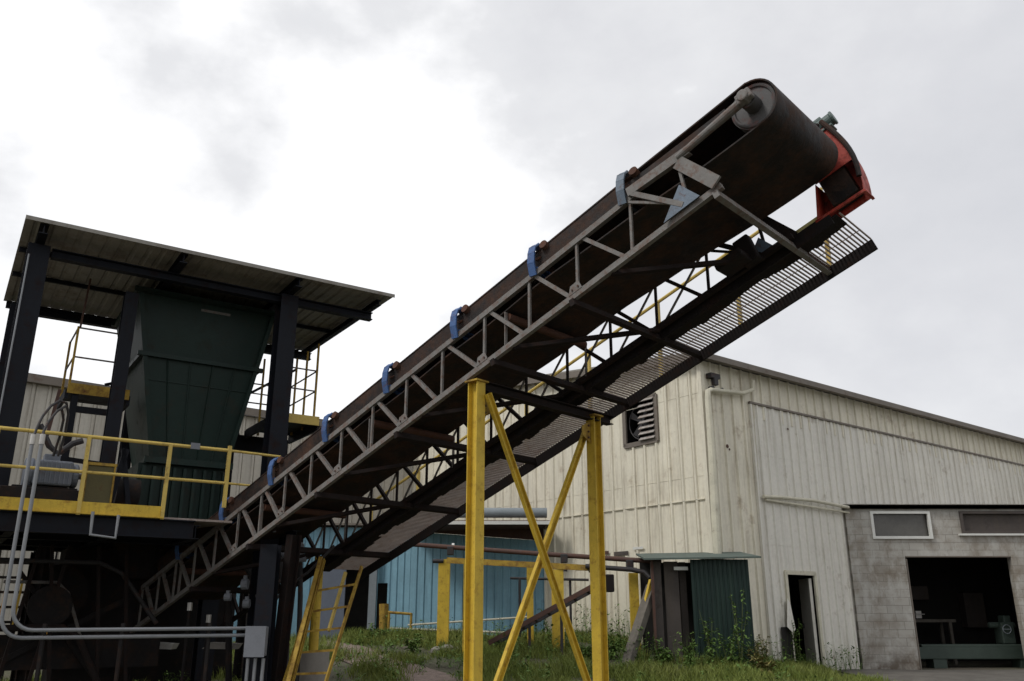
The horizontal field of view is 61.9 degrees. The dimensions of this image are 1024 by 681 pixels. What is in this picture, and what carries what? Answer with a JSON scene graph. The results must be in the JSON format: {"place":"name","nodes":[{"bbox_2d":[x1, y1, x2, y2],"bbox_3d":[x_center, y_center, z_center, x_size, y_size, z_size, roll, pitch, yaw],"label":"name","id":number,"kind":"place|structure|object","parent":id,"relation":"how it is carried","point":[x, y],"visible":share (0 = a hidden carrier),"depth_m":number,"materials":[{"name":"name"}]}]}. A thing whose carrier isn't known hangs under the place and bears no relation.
{"place":"outdoors","nodes":[
{"label":"outdoors","id":0,"kind":"place"},
{"bbox_2d":[321,641,462,680],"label":"path","id":1,"kind":"structure","parent":0,"point":[432,675],"depth_m":16.45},
{"bbox_2d":[0,625,920,680],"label":"grass","id":2,"kind":"structure","parent":0,"point":[564,670],"depth_m":16.90,"materials":[{"name":"green plant"}]},
{"bbox_2d":[0,635,1023,680],"bbox_3d":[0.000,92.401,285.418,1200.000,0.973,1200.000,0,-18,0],"label":"ground","id":3,"kind":"structure","parent":0,"point":[951,665],"depth_m":18.54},
{"bbox_2d":[0,550,57,679],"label":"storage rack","id":4,"kind":"object","parent":3,"relation":"on","point":[20,592],"visible":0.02,"depth_m":16.79,"materials":[{"name":"black metal"}]},
{"bbox_2d":[0,399,245,680],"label":"conduit run","id":5,"kind":"object","parent":3,"relation":"on","point":[44,629],"visible":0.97,"depth_m":10.86,"materials":[{"name":"grey metal"}]},
{"bbox_2d":[0,543,248,680],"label":"crusher","id":6,"kind":"object","parent":3,"relation":"on","point":[98,587],"visible":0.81,"depth_m":13.58,"materials":[{"name":"black metal"}]},
{"bbox_2d":[159,642,178,648],"bbox_3d":[-5.823,5.095,14.250,0.440,0.110,0.250,0,-18,0],"label":"debris","id":7,"kind":"object","parent":3,"relation":"on","point":[165,645],"visible":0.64,"depth_m":14.14,"materials":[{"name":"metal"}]},
{"bbox_2d":[0,215,394,680],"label":"hopper tower","id":8,"kind":"structure","parent":3,"relation":"on","point":[61,271],"depth_m":13.87,"materials":[{"name":"black metal"}]},
{"bbox_2d":[0,454,81,500],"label":"electric motor","id":9,"kind":"object","parent":8,"relation":"on","point":[54,485],"visible":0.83,"depth_m":11.66,"materials":[{"name":"grey paint"}]},
{"bbox_2d":[38,424,83,454],"bbox_3d":[-6.693,1.919,12.484,0.658,1.372,0.100,11,-21,-32],"label":"hose","id":10,"kind":"object","parent":8,"relation":"on","point":[65,448],"visible":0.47,"depth_m":12.57,"materials":[{"name":"black rubber"}]},
{"bbox_2d":[82,462,116,502],"bbox_3d":[-5.889,2.116,12.095,0.400,0.720,0.344,11,-21,-32],"label":"cabinet","id":11,"kind":"object","parent":8,"relation":"on","point":[98,488],"visible":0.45,"depth_m":12.00,"materials":[{"name":"yellow metal"}]},
{"bbox_2d":[111,448,224,518],"bbox_3d":[-6.021,2.660,14.518,1.974,1.215,1.930,11,-21,-32],"label":"feeder","id":12,"kind":"object","parent":8,"relation":"on","point":[192,500],"visible":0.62,"depth_m":14.14,"materials":[{"name":"green paint"}]},
{"bbox_2d":[111,285,274,469],"bbox_3d":[-5.907,0.939,15.415,2.460,2.885,2.285,11,-21,-32],"label":"hopper","id":13,"kind":"object","parent":12,"relation":"on","point":[194,370],"visible":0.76,"depth_m":14.66,"materials":[{"name":"green paint"}]},
{"bbox_2d":[0,373,412,634],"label":"warehouse","id":14,"kind":"structure","parent":3,"relation":"on","point":[40,394],"depth_m":23.56,"materials":[{"name":"beige metal"}]},
{"bbox_2d":[202,642,242,648],"bbox_3d":[-4.833,5.095,14.250,0.600,0.110,0.250,0,-18,0],"label":"debris","id":15,"kind":"object","parent":3,"relation":"on","point":[217,645],"visible":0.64,"depth_m":14.14,"materials":[{"name":"concrete"}]},
{"bbox_2d":[243,626,268,680],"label":"junction box","id":16,"kind":"object","parent":3,"relation":"on","point":[256,641],"visible":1,"depth_m":11.64,"materials":[{"name":"grey metal"}]},
{"bbox_2d":[180,531,334,680],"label":"valve assembly","id":17,"kind":"object","parent":3,"relation":"on","point":[244,585],"visible":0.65,"depth_m":13.31,"materials":[{"name":"black metal"}]},
{"bbox_2d":[249,544,281,680],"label":"post","id":18,"kind":"object","parent":3,"relation":"on","point":[267,586],"visible":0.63,"depth_m":12.09,"materials":[{"name":"black metal"}]},
{"bbox_2d":[271,535,325,680],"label":"conveyor support","id":19,"kind":"object","parent":3,"relation":"on","point":[286,601],"visible":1,"depth_m":12.23,"materials":[{"name":"metal"}]},
{"bbox_2d":[299,556,329,680],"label":"bollard","id":20,"kind":"object","parent":3,"relation":"on","point":[315,662],"visible":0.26,"depth_m":13.44,"materials":[{"name":"yellow metal"}]},
{"bbox_2d":[283,565,362,680],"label":"steel stairs","id":21,"kind":"structure","parent":3,"relation":"on","point":[342,627],"depth_m":12.34,"materials":[{"name":"yellow metal"}]},
{"bbox_2d":[367,623,389,641],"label":"weed","id":22,"kind":"object","parent":3,"relation":"on","point":[383,631],"visible":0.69,"depth_m":20.77,"materials":[{"name":"green plant"}]},
{"bbox_2d":[379,604,388,629],"bbox_3d":[-3.496,7.623,23.284,0.286,0.850,0.260,0,-18,0],"label":"bollard","id":23,"kind":"object","parent":3,"relation":"on","point":[383,609],"visible":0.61,"depth_m":23.23,"materials":[{"name":"yellow metal"}]},
{"bbox_2d":[232,508,549,641],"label":"shed","id":24,"kind":"structure","parent":3,"relation":"on","point":[407,581],"depth_m":24.82,"materials":[{"name":"blue metal"}]},
{"bbox_2d":[319,569,346,637],"bbox_3d":[-5.350,7.636,25.118,0.850,2.350,0.060,0,-18,0],"label":"door","id":25,"kind":"structure","parent":24,"relation":"in","point":[333,578],"depth_m":25.08,"materials":[{"name":"grey metal"}]},
{"bbox_2d":[401,634,422,653],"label":"weed","id":26,"kind":"object","parent":3,"relation":"on","point":[411,647],"visible":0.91,"depth_m":19.00,"materials":[{"name":"green plant"}]},
{"bbox_2d":[387,611,526,632],"bbox_3d":[-1.220,7.590,22.869,4.274,0.653,0.108,-1,-18,3],"label":"barrier rail","id":27,"kind":"object","parent":3,"relation":"on","point":[400,613],"visible":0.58,"depth_m":22.92,"materials":[{"name":"metal"}]},
{"bbox_2d":[135,602,862,680],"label":"undergrowth","id":28,"kind":"object","parent":3,"relation":"on","point":[391,644],"visible":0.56,"depth_m":17.56,"materials":[{"name":"green plant"}]},
{"bbox_2d":[400,543,661,653],"bbox_3d":[0.055,5.776,19.234,6.477,2.699,1.662,-5,-18,16],"label":"pipe rack","id":29,"kind":"object","parent":3,"relation":"on","point":[443,604],"visible":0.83,"depth_m":19.63,"materials":[{"name":"yellow metal"}]},
{"bbox_2d":[463,378,613,680],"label":"conveyor support","id":30,"kind":"object","parent":3,"relation":"on","point":[481,405],"visible":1,"depth_m":10.00,"materials":[{"name":"yellow paint"}]},
{"bbox_2d":[130,78,877,632],"bbox_3d":[-0.964,1.228,12.081,12.055,5.665,2.906,-16,-24,40],"label":"belt conveyor","id":31,"kind":"object","parent":30,"relation":"on","point":[756,152],"visible":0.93,"depth_m":10.39,"materials":[{"name":"brown metal"}]},
{"bbox_2d":[537,609,551,640],"bbox_3d":[0.882,6.638,19.652,0.617,0.902,0.426,0,-18,0],"label":"weed","id":32,"kind":"object","parent":3,"relation":"on","point":[546,628],"visible":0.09,"depth_m":19.67,"materials":[{"name":"green plant"}]},
{"bbox_2d":[510,563,588,638],"bbox_3d":[0.907,6.379,20.538,1.909,1.964,0.157,-1,-18,3],"label":"pipe stand","id":33,"kind":"object","parent":3,"relation":"on","point":[519,579],"visible":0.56,"depth_m":20.64,"materials":[{"name":"black metal"}]},
{"bbox_2d":[488,574,613,654],"bbox_3d":[0.857,6.087,18.627,3.060,1.831,0.610,-8,-19,23],"label":"inclined chute","id":34,"kind":"object","parent":3,"relation":"on","point":[528,623],"visible":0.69,"depth_m":18.52,"materials":[{"name":"black metal"}]},
{"bbox_2d":[579,646,591,659],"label":"weed","id":35,"kind":"object","parent":3,"relation":"on","point":[587,649],"visible":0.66,"depth_m":17.88,"materials":[{"name":"green plant"}]},
{"bbox_2d":[608,639,623,658],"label":"weed","id":36,"kind":"object","parent":3,"relation":"on","point":[613,647],"visible":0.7,"depth_m":18.07,"materials":[{"name":"green plant"}]},
{"bbox_2d":[622,585,651,663],"bbox_3d":[2.603,6.073,17.743,0.200,1.948,1.369,-16,-24,41],"label":"timber post","id":37,"kind":"object","parent":3,"relation":"on","point":[642,614],"visible":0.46,"depth_m":17.75,"materials":[{"name":"grey wood"}]},
{"bbox_2d":[644,579,650,600],"bbox_3d":[2.824,5.627,18.148,0.469,1.067,0.070,10,-20,-28],"label":"steel strut","id":38,"kind":"object","parent":37,"relation":"attached to","point":[648,589],"visible":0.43,"depth_m":18.27,"materials":[{"name":"yellow paint"}]},
{"bbox_2d":[655,645,675,665],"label":"weed","id":39,"kind":"object","parent":3,"relation":"on","point":[664,655],"visible":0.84,"depth_m":17.25,"materials":[{"name":"green plant"}]},
{"bbox_2d":[682,643,698,665],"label":"weed","id":40,"kind":"object","parent":3,"relation":"on","point":[690,654],"visible":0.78,"depth_m":17.10,"materials":[{"name":"green plant"}]},
{"bbox_2d":[636,552,760,666],"bbox_3d":[4.040,5.902,18.539,2.480,2.655,1.671,0,-18,0],"label":"lean to shed","id":41,"kind":"object","parent":3,"relation":"on","point":[707,585],"visible":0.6,"depth_m":18.10,"materials":[{"name":"green metal"}]},
{"bbox_2d":[650,561,664,656],"bbox_3d":[3.090,5.865,18.072,0.220,2.300,0.050,0,-18,0],"label":"door","id":42,"kind":"structure","parent":41,"relation":"in","point":[656,564],"depth_m":18.13,"materials":[{"name":"metal"}]},
{"bbox_2d":[663,562,682,661],"bbox_3d":[3.430,5.884,18.129,0.300,2.300,0.050,0,-18,0],"label":"door","id":43,"kind":"structure","parent":41,"relation":"in","point":[671,581],"depth_m":18.17,"materials":[{"name":"metal"}]},
{"bbox_2d":[678,562,689,659],"bbox_3d":[3.710,5.942,18.310,0.140,2.300,0.050,0,-18,0],"label":"door","id":44,"kind":"structure","parent":41,"relation":"in","point":[682,573],"depth_m":18.35,"materials":[{"name":"brown metal"}]},
{"bbox_2d":[699,611,715,665],"bbox_3d":[4.040,6.091,17.448,0.336,1.135,0.312,-14,-22,37],"label":"weed","id":45,"kind":"object","parent":3,"relation":"on","point":[708,637],"visible":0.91,"depth_m":17.44,"materials":[{"name":"green plant"}]},
{"bbox_2d":[412,353,1023,671],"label":"warehouse","id":46,"kind":"structure","parent":3,"relation":"on","point":[717,454],"depth_m":22.02,"materials":[{"name":"paint"}]},
{"bbox_2d":[798,578,819,665],"bbox_3d":[7.510,7.157,21.617,0.114,2.150,0.841,0,-18,0],"label":"door","id":47,"kind":"structure","parent":46,"relation":"in","point":[805,585],"depth_m":21.54,"materials":[{"name":"white metal"}]},
{"bbox_2d":[715,628,736,663],"bbox_3d":[4.326,6.185,17.083,0.439,0.822,0.368,-17,-24,42],"label":"weed","id":48,"kind":"object","parent":3,"relation":"on","point":[730,658],"visible":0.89,"depth_m":17.07,"materials":[{"name":"green plant"}]},
{"bbox_2d":[730,589,750,665],"bbox_3d":[4.673,5.891,17.415,0.440,1.584,0.308,0,-18,0],"label":"weed","id":49,"kind":"object","parent":3,"relation":"on","point":[739,656],"visible":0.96,"depth_m":17.39,"materials":[{"name":"green plant"}]},
{"bbox_2d":[745,640,763,667],"bbox_3d":[4.952,6.381,17.311,0.326,0.654,0.446,10,-20,-28],"label":"weed","id":50,"kind":"object","parent":3,"relation":"on","point":[757,645],"visible":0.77,"depth_m":17.30,"materials":[{"name":"green plant"}]},
{"bbox_2d":[747,654,776,673],"bbox_3d":[4.959,6.398,16.741,0.401,0.458,0.662,13,-22,-36],"label":"weed","id":51,"kind":"object","parent":3,"relation":"on","point":[764,665],"visible":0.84,"depth_m":16.76,"materials":[{"name":"green plant"}]},
{"bbox_2d":[754,634,770,660],"bbox_3d":[5.441,6.688,18.376,0.429,0.700,0.486,0,-18,0],"label":"weed","id":52,"kind":"object","parent":3,"relation":"on","point":[764,650],"visible":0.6,"depth_m":18.38,"materials":[{"name":"green plant"}]},
{"bbox_2d":[790,618,803,662],"bbox_3d":[6.725,7.144,20.110,0.309,1.152,0.514,0,-18,0],"label":"weed","id":53,"kind":"object","parent":3,"relation":"on","point":[797,650],"visible":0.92,"depth_m":20.07,"materials":[{"name":"green plant"}]},
{"bbox_2d":[788,504,1023,669],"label":"workshop","id":54,"kind":"structure","parent":3,"relation":"on","point":[946,554],"depth_m":22.82,"materials":[{"name":"paint"}]},
{"bbox_2d":[869,511,933,538],"bbox_3d":[10.400,4.941,22.845,1.600,0.730,0.142,0,-18,0],"label":"window","id":55,"kind":"structure","parent":54,"relation":"in","point":[884,524],"depth_m":22.88,"materials":[{"name":"white glass"}]},
{"bbox_2d":[911,586,928,599],"bbox_3d":[12.300,7.716,26.089,0.700,0.400,0.350,0,-18,0],"label":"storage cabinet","id":56,"kind":"object","parent":54,"relation":"attached to","point":[919,592],"visible":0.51,"depth_m":25.92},
{"bbox_2d":[957,593,987,626],"bbox_3d":[14.000,8.193,25.937,0.600,1.000,0.350,0,-18,0],"label":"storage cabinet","id":57,"kind":"object","parent":54,"relation":"attached to","point":[972,609],"visible":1,"depth_m":25.80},
{"bbox_2d":[958,511,1023,532],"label":"window","id":58,"kind":"structure","parent":54,"relation":"in","point":[970,521],"depth_m":22.90,"materials":[{"name":"grey glass"}]},
{"bbox_2d":[914,611,957,663],"bbox_3d":[11.700,8.622,24.768,2.200,1.470,0.765,0,-18,0],"label":"workbench","id":59,"kind":"object","parent":3,"relation":"on","point":[918,614],"visible":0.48,"depth_m":24.61,"materials":[{"name":"metal"}]},
{"bbox_2d":[919,615,1023,667],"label":"workshop machine","id":60,"kind":"object","parent":3,"relation":"on","point":[939,655],"visible":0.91,"depth_m":22.58,"materials":[{"name":"grey paint"}]},
{"bbox_2d":[0,0,1023,437],"label":"sky","id":61,"kind":"structure","parent":0,"point":[418,152],"materials":[{"name":"white"}]},
{"bbox_2d":[837,669,1023,680],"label":"pavement","id":62,"kind":"structure","parent":0,"point":[957,675],"depth_m":19.78,"materials":[{"name":"concrete"}]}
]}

